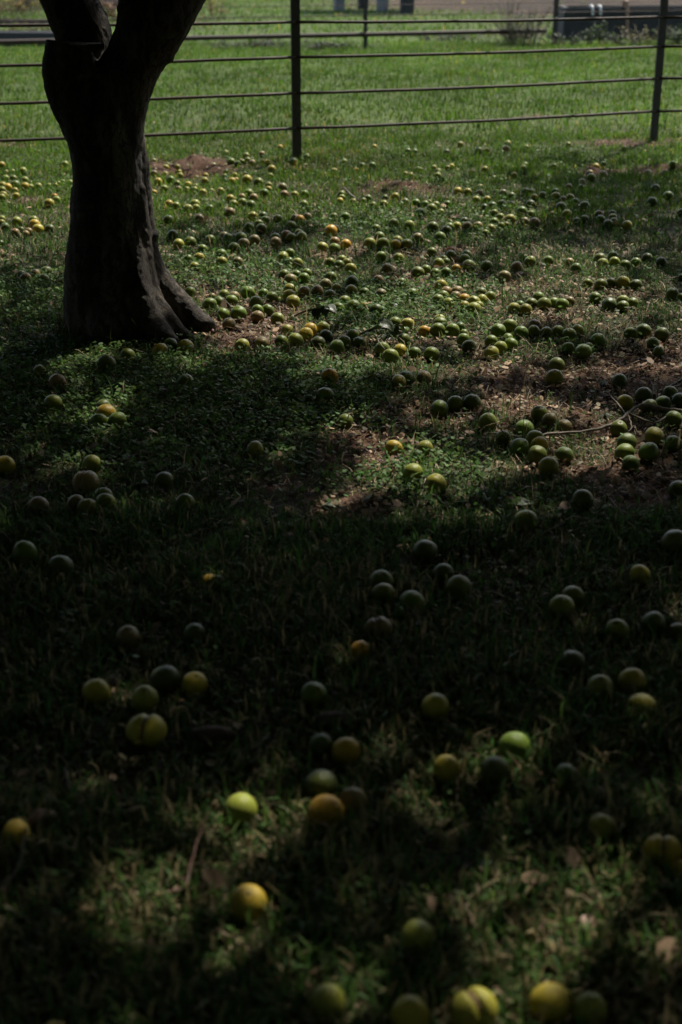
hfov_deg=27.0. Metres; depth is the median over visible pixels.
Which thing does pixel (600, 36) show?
weed plant
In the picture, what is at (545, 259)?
fallen fruit
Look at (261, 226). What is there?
fallen fruit
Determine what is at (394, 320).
fallen fruit
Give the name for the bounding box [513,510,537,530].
fallen fruit
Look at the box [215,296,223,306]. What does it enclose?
fallen fruit
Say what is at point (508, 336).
fallen fruit
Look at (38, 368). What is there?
fallen fruit
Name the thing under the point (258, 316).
fallen fruit
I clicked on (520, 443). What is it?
fallen fruit
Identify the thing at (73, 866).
twig
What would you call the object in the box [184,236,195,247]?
fallen fruit
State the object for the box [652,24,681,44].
weed plant
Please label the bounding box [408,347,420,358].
fallen fruit
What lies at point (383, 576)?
fallen fruit
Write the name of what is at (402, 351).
fallen fruit
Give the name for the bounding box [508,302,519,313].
fallen fruit
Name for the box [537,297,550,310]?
fallen fruit
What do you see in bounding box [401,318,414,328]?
fallen fruit
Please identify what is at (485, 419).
fallen fruit
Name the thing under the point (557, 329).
fallen fruit
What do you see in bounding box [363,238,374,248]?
fallen fruit
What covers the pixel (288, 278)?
fallen fruit
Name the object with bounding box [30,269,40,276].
fallen fruit
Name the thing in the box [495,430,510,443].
fallen fruit
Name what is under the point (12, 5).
weed plant
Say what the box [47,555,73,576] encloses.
fallen fruit
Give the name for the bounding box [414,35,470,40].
weed plant
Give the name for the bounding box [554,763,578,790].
fallen fruit
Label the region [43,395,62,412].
fallen fruit
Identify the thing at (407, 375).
fallen fruit
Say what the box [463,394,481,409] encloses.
fallen fruit
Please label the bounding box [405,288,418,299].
fallen fruit
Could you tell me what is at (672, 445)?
fallen fruit
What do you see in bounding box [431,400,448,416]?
fallen fruit
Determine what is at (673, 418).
fallen fruit
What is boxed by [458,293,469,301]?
fallen fruit
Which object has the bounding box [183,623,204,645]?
fallen fruit
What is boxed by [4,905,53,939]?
twig
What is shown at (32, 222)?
fallen fruit
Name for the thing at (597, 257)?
fallen fruit
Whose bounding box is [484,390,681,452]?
fallen branch
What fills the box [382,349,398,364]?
fallen fruit
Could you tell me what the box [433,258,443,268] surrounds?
fallen fruit
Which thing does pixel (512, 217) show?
fallen fruit
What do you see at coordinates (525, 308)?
fallen fruit
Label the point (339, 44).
weed plant
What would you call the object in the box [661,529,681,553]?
fallen fruit
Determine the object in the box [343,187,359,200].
twig
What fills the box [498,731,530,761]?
fallen fruit
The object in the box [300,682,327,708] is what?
fallen fruit
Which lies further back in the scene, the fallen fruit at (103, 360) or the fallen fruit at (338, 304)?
the fallen fruit at (338, 304)
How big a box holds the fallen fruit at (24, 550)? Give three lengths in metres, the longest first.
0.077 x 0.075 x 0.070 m
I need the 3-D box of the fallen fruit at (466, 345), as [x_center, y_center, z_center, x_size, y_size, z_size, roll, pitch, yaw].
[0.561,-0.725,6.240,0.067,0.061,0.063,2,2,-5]
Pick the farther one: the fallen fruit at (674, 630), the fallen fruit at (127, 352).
the fallen fruit at (127, 352)
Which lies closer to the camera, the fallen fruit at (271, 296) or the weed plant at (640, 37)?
the fallen fruit at (271, 296)
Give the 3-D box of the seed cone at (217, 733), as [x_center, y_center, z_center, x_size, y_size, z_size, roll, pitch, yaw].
[-0.284,0.493,3.157,0.100,0.043,0.044,0,21,0]
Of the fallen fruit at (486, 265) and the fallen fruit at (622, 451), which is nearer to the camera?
the fallen fruit at (622, 451)
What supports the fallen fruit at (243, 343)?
on the ground at (200, 164)
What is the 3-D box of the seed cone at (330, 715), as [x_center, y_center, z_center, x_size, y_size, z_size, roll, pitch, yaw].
[-0.021,0.470,3.212,0.090,0.044,0.046,-2,21,-5]
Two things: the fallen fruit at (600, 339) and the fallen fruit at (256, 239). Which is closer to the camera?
the fallen fruit at (600, 339)
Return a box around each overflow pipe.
[589,4,593,14]
[597,4,601,14]
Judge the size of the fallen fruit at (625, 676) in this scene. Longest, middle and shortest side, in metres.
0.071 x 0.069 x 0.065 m
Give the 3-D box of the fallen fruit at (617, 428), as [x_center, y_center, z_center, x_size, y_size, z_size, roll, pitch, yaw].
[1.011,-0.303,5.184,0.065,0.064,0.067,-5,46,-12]
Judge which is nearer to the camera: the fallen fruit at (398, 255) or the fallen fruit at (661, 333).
the fallen fruit at (661, 333)
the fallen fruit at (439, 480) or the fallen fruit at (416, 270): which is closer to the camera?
the fallen fruit at (439, 480)
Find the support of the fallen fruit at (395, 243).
on the ground at (200, 164)
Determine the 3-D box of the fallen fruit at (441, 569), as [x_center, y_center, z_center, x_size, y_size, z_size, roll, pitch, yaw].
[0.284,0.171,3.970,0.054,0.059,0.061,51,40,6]
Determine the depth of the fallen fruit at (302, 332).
6.41 m
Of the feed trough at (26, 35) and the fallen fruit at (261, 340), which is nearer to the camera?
the fallen fruit at (261, 340)
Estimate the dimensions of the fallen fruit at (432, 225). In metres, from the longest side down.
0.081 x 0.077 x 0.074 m
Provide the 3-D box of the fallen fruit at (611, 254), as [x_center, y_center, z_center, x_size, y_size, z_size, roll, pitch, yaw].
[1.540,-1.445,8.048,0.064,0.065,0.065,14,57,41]
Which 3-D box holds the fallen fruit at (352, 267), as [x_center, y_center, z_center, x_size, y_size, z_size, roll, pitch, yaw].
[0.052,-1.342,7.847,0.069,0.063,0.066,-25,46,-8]
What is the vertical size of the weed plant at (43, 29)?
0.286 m
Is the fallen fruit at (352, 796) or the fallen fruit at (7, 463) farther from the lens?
the fallen fruit at (7, 463)
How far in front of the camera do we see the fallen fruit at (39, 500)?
4.42 m
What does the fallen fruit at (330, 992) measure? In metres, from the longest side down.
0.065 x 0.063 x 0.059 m
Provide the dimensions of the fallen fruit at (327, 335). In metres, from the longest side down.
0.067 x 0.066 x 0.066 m
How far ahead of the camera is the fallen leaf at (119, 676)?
3.42 m
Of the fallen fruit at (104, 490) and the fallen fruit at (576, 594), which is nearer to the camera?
the fallen fruit at (576, 594)
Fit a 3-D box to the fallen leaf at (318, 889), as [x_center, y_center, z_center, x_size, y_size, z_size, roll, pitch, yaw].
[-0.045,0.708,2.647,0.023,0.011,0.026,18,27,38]
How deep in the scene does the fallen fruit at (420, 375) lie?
5.77 m
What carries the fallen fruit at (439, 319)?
on the ground at (200, 164)
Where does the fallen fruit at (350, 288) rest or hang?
on the ground at (200, 164)
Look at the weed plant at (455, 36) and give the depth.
29.78 m
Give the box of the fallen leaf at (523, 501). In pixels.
[513,497,536,505]
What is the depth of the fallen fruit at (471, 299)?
7.02 m
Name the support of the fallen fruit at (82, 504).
on the ground at (200, 164)
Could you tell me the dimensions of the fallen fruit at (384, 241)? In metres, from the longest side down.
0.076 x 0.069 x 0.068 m
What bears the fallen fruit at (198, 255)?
on the ground at (200, 164)
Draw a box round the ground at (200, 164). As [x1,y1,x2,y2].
[0,0,681,1023]
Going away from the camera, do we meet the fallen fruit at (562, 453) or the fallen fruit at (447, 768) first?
the fallen fruit at (447, 768)
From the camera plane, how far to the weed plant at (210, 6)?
38.95 m
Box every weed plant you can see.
[0,0,33,17]
[0,21,42,30]
[4,0,44,17]
[16,22,50,30]
[102,0,116,20]
[191,14,222,29]
[199,0,236,19]
[205,40,261,48]
[232,39,278,46]
[239,38,308,44]
[248,39,327,47]
[301,39,383,48]
[301,40,331,49]
[312,39,356,47]
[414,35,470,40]
[426,34,489,39]
[482,0,524,42]
[485,6,562,45]
[524,4,560,44]
[536,31,588,45]
[585,26,594,44]
[593,20,614,45]
[606,34,642,45]
[617,24,672,44]
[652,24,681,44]
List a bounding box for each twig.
[0,825,27,891]
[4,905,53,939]
[62,860,112,887]
[64,766,77,810]
[123,884,210,895]
[183,810,207,889]
[192,715,215,729]
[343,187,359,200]
[413,478,425,512]
[439,263,482,270]
[456,405,492,414]
[602,487,650,522]
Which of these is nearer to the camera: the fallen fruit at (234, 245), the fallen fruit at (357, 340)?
the fallen fruit at (357, 340)
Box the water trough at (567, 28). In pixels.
[557,5,681,39]
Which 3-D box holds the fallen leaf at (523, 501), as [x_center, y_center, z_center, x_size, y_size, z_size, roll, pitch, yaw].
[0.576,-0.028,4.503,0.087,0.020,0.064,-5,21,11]
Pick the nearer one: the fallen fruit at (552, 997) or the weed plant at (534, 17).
the fallen fruit at (552, 997)
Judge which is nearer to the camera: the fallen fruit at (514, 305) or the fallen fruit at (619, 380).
the fallen fruit at (619, 380)
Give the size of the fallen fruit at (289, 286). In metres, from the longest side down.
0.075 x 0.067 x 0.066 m
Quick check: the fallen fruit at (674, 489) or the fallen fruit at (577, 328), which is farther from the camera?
the fallen fruit at (577, 328)
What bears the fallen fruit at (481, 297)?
on the ground at (200, 164)
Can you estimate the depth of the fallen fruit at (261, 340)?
6.26 m
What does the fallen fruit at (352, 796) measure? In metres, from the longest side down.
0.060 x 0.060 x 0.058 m
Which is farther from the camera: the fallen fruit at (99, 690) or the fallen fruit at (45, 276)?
the fallen fruit at (45, 276)
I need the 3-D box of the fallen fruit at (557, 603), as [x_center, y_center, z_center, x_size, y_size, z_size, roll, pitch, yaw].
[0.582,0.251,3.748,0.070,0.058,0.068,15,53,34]
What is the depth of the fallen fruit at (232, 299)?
7.09 m
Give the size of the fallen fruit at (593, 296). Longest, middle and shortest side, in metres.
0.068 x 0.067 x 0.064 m
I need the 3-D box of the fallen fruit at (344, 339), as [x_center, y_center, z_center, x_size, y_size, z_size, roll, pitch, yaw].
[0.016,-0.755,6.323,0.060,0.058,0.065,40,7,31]
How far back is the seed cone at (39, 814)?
2.81 m
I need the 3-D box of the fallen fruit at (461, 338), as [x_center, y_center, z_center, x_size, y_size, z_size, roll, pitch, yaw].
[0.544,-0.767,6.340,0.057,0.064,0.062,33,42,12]
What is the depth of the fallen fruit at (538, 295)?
7.08 m
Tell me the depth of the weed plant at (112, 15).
38.48 m
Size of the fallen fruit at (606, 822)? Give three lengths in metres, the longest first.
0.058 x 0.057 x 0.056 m
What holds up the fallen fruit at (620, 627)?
on the ground at (200, 164)
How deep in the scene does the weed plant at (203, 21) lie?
33.60 m
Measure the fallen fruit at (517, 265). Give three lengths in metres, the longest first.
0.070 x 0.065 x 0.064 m
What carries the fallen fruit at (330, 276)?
on the ground at (200, 164)
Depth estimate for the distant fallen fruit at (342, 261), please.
9.65 m
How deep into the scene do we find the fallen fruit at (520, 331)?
6.39 m
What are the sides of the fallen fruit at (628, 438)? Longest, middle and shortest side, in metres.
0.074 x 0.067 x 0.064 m
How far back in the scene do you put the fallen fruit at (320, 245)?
8.33 m
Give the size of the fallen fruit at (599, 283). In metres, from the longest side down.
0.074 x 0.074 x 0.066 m
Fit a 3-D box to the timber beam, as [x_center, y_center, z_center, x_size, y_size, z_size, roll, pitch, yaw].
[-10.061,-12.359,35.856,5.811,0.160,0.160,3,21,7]
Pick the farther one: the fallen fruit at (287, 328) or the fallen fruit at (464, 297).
the fallen fruit at (464, 297)
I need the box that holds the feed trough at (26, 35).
[0,31,53,45]
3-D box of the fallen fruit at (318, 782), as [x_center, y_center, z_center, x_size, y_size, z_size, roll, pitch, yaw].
[-0.043,0.571,2.958,0.070,0.073,0.070,26,26,-34]
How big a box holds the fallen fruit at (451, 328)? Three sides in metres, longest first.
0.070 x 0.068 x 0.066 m
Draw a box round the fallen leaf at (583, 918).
[580,913,596,928]
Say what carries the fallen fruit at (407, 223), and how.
on the ground at (200, 164)
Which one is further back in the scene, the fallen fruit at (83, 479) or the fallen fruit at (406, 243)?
the fallen fruit at (406, 243)
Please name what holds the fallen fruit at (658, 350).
on the ground at (200, 164)
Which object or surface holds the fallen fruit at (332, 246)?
on the ground at (200, 164)
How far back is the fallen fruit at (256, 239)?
8.53 m
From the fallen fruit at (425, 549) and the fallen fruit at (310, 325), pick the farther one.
the fallen fruit at (310, 325)
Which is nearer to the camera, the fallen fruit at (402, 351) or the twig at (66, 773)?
the twig at (66, 773)
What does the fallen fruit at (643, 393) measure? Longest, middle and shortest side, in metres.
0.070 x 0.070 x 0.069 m
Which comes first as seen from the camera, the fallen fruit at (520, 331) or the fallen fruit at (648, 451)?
the fallen fruit at (648, 451)
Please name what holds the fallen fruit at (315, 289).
on the ground at (200, 164)
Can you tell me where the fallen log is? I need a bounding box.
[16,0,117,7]
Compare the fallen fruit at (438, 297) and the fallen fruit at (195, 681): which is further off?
the fallen fruit at (438, 297)
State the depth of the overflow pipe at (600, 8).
29.50 m
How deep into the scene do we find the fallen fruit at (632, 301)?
6.96 m
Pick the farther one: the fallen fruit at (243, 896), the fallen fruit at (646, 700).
the fallen fruit at (646, 700)
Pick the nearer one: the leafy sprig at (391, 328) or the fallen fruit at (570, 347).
the fallen fruit at (570, 347)
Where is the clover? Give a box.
[0,142,681,957]
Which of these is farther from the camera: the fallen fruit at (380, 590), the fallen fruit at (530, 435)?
the fallen fruit at (530, 435)
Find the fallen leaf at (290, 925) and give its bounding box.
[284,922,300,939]
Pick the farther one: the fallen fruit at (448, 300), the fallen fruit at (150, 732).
the fallen fruit at (448, 300)
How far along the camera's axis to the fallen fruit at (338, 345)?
6.20 m
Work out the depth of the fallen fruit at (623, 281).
7.36 m
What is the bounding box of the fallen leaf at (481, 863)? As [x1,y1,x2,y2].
[478,858,491,866]
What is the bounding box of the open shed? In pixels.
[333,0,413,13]
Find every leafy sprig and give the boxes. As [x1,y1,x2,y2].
[294,303,336,319]
[359,320,404,341]
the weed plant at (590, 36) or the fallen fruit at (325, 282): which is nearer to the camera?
the fallen fruit at (325, 282)
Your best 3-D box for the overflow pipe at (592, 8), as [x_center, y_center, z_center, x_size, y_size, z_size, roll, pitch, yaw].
[5.222,-10.479,29.674,0.067,0.211,0.418,0,21,0]
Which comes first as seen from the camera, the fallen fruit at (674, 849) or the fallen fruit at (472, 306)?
the fallen fruit at (674, 849)
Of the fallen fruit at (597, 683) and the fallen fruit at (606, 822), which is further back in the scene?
the fallen fruit at (597, 683)
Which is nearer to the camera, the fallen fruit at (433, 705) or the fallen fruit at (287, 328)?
the fallen fruit at (433, 705)
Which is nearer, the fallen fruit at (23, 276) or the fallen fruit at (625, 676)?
the fallen fruit at (625, 676)
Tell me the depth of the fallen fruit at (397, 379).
5.70 m
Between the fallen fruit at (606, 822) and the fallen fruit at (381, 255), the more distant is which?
the fallen fruit at (381, 255)
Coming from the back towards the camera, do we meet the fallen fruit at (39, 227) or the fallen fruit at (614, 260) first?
the fallen fruit at (39, 227)
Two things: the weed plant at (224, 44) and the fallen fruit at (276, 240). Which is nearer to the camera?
the fallen fruit at (276, 240)
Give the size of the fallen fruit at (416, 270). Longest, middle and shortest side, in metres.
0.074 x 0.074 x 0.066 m
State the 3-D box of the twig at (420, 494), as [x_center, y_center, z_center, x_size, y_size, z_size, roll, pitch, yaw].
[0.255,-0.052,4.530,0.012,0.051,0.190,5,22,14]
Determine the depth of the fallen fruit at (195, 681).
3.34 m
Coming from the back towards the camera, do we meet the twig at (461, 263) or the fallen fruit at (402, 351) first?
the twig at (461, 263)
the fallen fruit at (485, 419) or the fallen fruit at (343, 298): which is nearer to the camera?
the fallen fruit at (485, 419)
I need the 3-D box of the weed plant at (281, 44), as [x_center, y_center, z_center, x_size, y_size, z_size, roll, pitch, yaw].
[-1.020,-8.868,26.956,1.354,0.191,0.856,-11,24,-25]
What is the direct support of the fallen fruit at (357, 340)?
on the ground at (200, 164)
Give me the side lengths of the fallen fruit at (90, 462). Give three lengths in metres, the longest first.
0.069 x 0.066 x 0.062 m
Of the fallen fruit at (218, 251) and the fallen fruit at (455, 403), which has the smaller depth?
the fallen fruit at (455, 403)
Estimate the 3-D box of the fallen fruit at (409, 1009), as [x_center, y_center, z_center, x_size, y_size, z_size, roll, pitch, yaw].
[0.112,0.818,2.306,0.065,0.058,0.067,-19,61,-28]
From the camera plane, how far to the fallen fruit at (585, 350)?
6.11 m
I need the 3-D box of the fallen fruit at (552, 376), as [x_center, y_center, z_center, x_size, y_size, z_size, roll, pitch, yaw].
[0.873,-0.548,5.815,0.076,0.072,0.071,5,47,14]
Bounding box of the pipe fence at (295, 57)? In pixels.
[0,0,681,159]
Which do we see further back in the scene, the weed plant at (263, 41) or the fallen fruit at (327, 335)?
the weed plant at (263, 41)
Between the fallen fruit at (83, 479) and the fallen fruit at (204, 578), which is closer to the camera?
the fallen fruit at (204, 578)
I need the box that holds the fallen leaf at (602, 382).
[599,380,607,385]
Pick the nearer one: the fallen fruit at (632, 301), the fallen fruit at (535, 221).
the fallen fruit at (632, 301)
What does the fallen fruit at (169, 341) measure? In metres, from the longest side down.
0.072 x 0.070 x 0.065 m
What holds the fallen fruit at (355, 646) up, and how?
on the ground at (200, 164)
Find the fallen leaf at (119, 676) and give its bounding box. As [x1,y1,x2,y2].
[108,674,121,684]
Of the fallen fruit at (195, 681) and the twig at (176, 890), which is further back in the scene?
the fallen fruit at (195, 681)
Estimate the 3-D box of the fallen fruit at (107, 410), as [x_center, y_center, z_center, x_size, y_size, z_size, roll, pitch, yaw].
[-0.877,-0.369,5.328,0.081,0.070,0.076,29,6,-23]
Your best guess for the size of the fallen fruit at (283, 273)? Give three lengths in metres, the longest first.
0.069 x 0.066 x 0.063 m
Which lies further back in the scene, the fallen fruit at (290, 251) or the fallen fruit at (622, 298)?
the fallen fruit at (290, 251)
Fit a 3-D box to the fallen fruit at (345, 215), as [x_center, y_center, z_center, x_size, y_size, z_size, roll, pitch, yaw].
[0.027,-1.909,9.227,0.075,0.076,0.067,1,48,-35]
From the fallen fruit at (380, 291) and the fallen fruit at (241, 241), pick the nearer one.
the fallen fruit at (380, 291)
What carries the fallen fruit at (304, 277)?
on the ground at (200, 164)
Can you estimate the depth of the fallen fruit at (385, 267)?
7.83 m
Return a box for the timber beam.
[0,19,47,23]
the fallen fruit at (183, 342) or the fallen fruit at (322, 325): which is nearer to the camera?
the fallen fruit at (183, 342)
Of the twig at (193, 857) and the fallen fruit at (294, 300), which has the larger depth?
the fallen fruit at (294, 300)
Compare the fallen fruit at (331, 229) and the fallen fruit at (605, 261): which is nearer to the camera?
the fallen fruit at (605, 261)
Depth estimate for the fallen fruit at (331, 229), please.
8.74 m
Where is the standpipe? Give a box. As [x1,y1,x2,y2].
[622,0,628,37]
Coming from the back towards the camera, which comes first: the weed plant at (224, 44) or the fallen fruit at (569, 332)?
the weed plant at (224, 44)
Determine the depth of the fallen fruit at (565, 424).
5.20 m
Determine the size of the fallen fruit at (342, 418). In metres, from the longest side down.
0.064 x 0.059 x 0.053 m
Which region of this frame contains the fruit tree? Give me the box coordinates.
[39,0,215,346]
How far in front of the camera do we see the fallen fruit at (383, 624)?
3.59 m
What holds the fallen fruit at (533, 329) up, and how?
on the ground at (200, 164)
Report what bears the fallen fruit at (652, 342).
on the ground at (200, 164)
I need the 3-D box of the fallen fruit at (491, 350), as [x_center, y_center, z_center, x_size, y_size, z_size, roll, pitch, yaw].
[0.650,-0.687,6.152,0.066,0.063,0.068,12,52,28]
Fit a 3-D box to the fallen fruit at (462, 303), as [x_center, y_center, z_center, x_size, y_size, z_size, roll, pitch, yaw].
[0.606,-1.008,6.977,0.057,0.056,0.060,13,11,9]
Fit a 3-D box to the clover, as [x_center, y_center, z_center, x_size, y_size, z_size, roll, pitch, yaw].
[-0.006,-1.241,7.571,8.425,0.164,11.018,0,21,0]
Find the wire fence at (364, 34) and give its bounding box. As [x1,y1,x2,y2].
[0,0,681,48]
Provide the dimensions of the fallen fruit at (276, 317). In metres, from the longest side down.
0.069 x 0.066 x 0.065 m
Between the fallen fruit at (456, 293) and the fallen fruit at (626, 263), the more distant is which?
the fallen fruit at (626, 263)
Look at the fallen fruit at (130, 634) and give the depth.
3.58 m
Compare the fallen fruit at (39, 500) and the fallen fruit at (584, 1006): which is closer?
the fallen fruit at (584, 1006)
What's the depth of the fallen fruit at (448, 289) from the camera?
7.28 m
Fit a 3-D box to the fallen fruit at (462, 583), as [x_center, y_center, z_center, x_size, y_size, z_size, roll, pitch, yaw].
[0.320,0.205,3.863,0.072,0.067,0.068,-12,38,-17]
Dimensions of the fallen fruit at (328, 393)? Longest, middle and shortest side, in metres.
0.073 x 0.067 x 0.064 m
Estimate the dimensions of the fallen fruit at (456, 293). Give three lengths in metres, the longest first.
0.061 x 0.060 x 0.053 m
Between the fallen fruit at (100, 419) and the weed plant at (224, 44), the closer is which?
the fallen fruit at (100, 419)
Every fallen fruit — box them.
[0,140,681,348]
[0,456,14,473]
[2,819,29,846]
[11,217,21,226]
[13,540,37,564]
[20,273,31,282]
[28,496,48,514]
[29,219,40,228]
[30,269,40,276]
[32,224,43,234]
[33,365,46,377]
[38,274,49,281]
[40,266,52,275]
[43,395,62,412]
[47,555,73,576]
[47,1021,63,1023]
[48,374,66,389]
[66,494,83,511]
[72,470,99,492]
[76,498,95,516]
[82,455,100,472]
[82,679,110,705]
[89,413,107,428]
[92,487,112,500]
[95,493,115,513]
[96,399,110,408]
[96,404,116,416]
[97,355,115,370]
[108,412,126,429]
[116,625,139,649]
[120,348,135,361]
[125,713,166,749]
[132,685,158,713]
[149,665,179,694]
[152,343,167,358]
[155,471,173,488]
[163,338,177,351]
[167,230,178,240]
[173,239,183,248]
[176,493,194,509]
[177,339,193,353]
[177,374,193,389]
[181,671,207,697]
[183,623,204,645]
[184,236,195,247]
[184,287,195,297]
[193,253,204,261]
[202,574,212,587]
[203,298,216,310]
[214,575,224,590]
[215,249,226,257]
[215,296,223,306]
[217,308,229,320]
[222,318,235,329]
[223,233,233,241]
[224,792,257,826]
[225,295,237,305]
[228,242,240,252]
[229,291,239,300]
[230,305,246,321]
[230,884,266,922]
[235,232,246,241]
[235,338,249,352]
[238,238,249,248]
[241,286,254,297]
[247,441,263,458]
[249,235,259,245]
[249,296,262,307]
[251,304,263,313]
[251,311,264,322]
[255,336,269,350]
[256,223,266,233]
[262,304,273,316]
[266,292,277,302]
[270,237,281,247]
[270,312,283,325]
[274,335,287,346]
[278,269,289,278]
[281,324,292,336]
[282,289,295,300]
[283,283,296,291]
[284,274,296,283]
[285,248,294,257]
[286,295,299,308]
[288,333,303,346]
[292,258,302,268]
[296,231,306,242]
[298,273,309,283]
[298,286,310,299]
[298,327,312,341]
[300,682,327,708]
[303,322,316,336]
[303,769,337,800]
[308,733,332,757]
[308,794,343,830]
[308,983,344,1022]
[311,285,323,296]
[311,336,325,348]
[316,388,333,402]
[317,242,328,251]
[317,321,329,333]
[319,278,331,289]
[319,330,332,343]
[320,368,337,384]
[324,224,336,236]
[324,272,336,282]
[324,289,335,299]
[329,243,339,253]
[329,340,343,353]
[331,737,360,766]
[334,302,344,312]
[338,335,350,348]
[338,414,352,428]
[338,787,367,815]
[339,295,350,303]
[340,212,349,222]
[340,239,350,248]
[344,263,356,273]
[345,285,357,296]
[346,275,358,286]
[346,300,360,310]
[346,329,359,342]
[350,640,370,660]
[352,337,365,348]
[359,287,369,297]
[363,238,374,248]
[363,616,392,640]
[369,304,382,315]
[369,570,393,590]
[371,583,394,604]
[373,275,383,283]
[374,342,389,357]
[375,251,386,261]
[375,288,387,299]
[376,238,388,248]
[381,263,392,273]
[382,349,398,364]
[385,440,402,455]
[390,239,400,249]
[390,317,400,323]
[390,994,429,1023]
[392,253,403,263]
[392,374,405,389]
[394,344,407,357]
[397,333,410,344]
[399,371,413,385]
[399,590,425,615]
[401,239,412,249]
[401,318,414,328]
[401,919,434,955]
[403,463,422,482]
[404,220,414,230]
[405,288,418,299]
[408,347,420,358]
[411,266,424,277]
[412,540,437,562]
[416,440,432,456]
[417,371,430,384]
[418,325,429,336]
[421,693,449,721]
[424,347,439,360]
[425,473,445,493]
[427,221,438,232]
[430,323,444,337]
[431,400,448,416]
[432,294,443,306]
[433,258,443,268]
[433,317,446,327]
[433,754,459,782]
[434,231,445,242]
[434,280,447,289]
[434,563,452,583]
[438,290,448,297]
[440,286,451,294]
[441,225,451,236]
[441,267,451,277]
[442,298,454,308]
[445,323,459,337]
[446,575,471,599]
[447,395,462,411]
[450,291,460,300]
[450,986,497,1023]
[452,286,462,293]
[456,333,469,345]
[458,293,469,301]
[459,254,469,262]
[459,301,468,310]
[461,340,476,352]
[462,259,475,271]
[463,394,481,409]
[467,296,480,303]
[467,302,480,314]
[475,287,486,295]
[478,294,487,302]
[478,413,496,430]
[480,756,511,786]
[481,260,492,271]
[484,335,497,346]
[484,346,498,359]
[485,291,495,303]
[490,323,505,338]
[494,341,506,353]
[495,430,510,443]
[498,270,510,282]
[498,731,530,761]
[502,319,516,332]
[502,333,512,340]
[504,214,515,223]
[505,337,517,349]
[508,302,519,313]
[510,438,528,455]
[511,261,521,272]
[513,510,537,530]
[514,326,528,339]
[515,420,533,435]
[519,303,531,315]
[524,256,535,266]
[525,298,536,308]
[525,430,544,447]
[527,319,541,329]
[528,325,539,336]
[528,445,546,464]
[529,217,539,227]
[529,982,570,1023]
[531,405,548,421]
[531,436,547,448]
[532,291,544,300]
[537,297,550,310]
[538,457,558,476]
[540,327,552,337]
[541,413,557,428]
[542,256,553,264]
[545,369,563,386]
[548,357,564,370]
[548,595,574,618]
[550,297,557,307]
[552,325,563,336]
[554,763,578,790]
[555,298,568,310]
[555,447,573,463]
[556,419,571,434]
[559,650,585,674]
[561,342,574,354]
[562,328,576,340]
[562,585,584,606]
[570,263,581,273]
[571,991,607,1023]
[572,324,583,335]
[572,489,593,509]
[575,344,591,359]
[585,674,613,702]
[587,813,616,842]
[589,292,601,303]
[590,333,605,347]
[593,253,605,263]
[594,278,607,291]
[597,258,608,267]
[602,297,616,310]
[605,619,629,641]
[606,278,615,287]
[607,251,618,259]
[609,257,619,267]
[609,420,626,437]
[611,373,627,388]
[614,443,634,461]
[615,276,629,289]
[616,295,628,303]
[616,300,628,311]
[617,394,633,410]
[617,433,636,447]
[617,668,645,694]
[620,260,630,268]
[622,455,639,471]
[624,327,637,338]
[626,693,656,720]
[627,297,638,308]
[629,564,649,582]
[630,279,641,289]
[634,387,652,402]
[636,324,651,338]
[638,442,659,462]
[641,399,656,413]
[641,611,665,634]
[642,834,681,867]
[644,427,664,445]
[646,337,658,349]
[653,346,663,356]
[654,327,669,340]
[655,396,671,410]
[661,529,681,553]
[662,386,677,399]
[664,411,681,427]
[664,435,681,451]
[666,288,678,299]
[668,480,681,498]
[668,623,681,641]
[669,859,681,880]
[671,393,681,408]
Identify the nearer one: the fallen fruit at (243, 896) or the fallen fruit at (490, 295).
the fallen fruit at (243, 896)
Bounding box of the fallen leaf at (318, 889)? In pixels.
[310,887,324,896]
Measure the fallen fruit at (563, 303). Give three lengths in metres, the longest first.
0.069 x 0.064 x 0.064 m
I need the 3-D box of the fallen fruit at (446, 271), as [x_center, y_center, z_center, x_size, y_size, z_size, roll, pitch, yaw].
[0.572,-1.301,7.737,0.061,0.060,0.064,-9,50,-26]
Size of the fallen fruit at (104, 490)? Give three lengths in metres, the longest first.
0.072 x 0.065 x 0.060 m
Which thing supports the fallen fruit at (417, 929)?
on the ground at (200, 164)
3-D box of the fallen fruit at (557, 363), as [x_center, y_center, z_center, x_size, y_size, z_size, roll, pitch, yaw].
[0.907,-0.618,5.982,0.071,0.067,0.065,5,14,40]
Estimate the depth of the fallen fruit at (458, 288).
7.28 m
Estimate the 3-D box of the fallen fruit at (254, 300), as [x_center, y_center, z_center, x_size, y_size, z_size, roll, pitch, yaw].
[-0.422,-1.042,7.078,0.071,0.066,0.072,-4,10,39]
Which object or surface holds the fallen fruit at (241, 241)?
on the ground at (200, 164)
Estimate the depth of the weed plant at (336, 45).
26.86 m
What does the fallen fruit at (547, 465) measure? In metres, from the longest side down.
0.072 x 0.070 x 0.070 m
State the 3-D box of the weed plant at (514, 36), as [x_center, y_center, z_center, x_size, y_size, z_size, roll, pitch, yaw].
[3.610,-9.464,27.713,1.521,0.747,0.792,-7,22,-16]

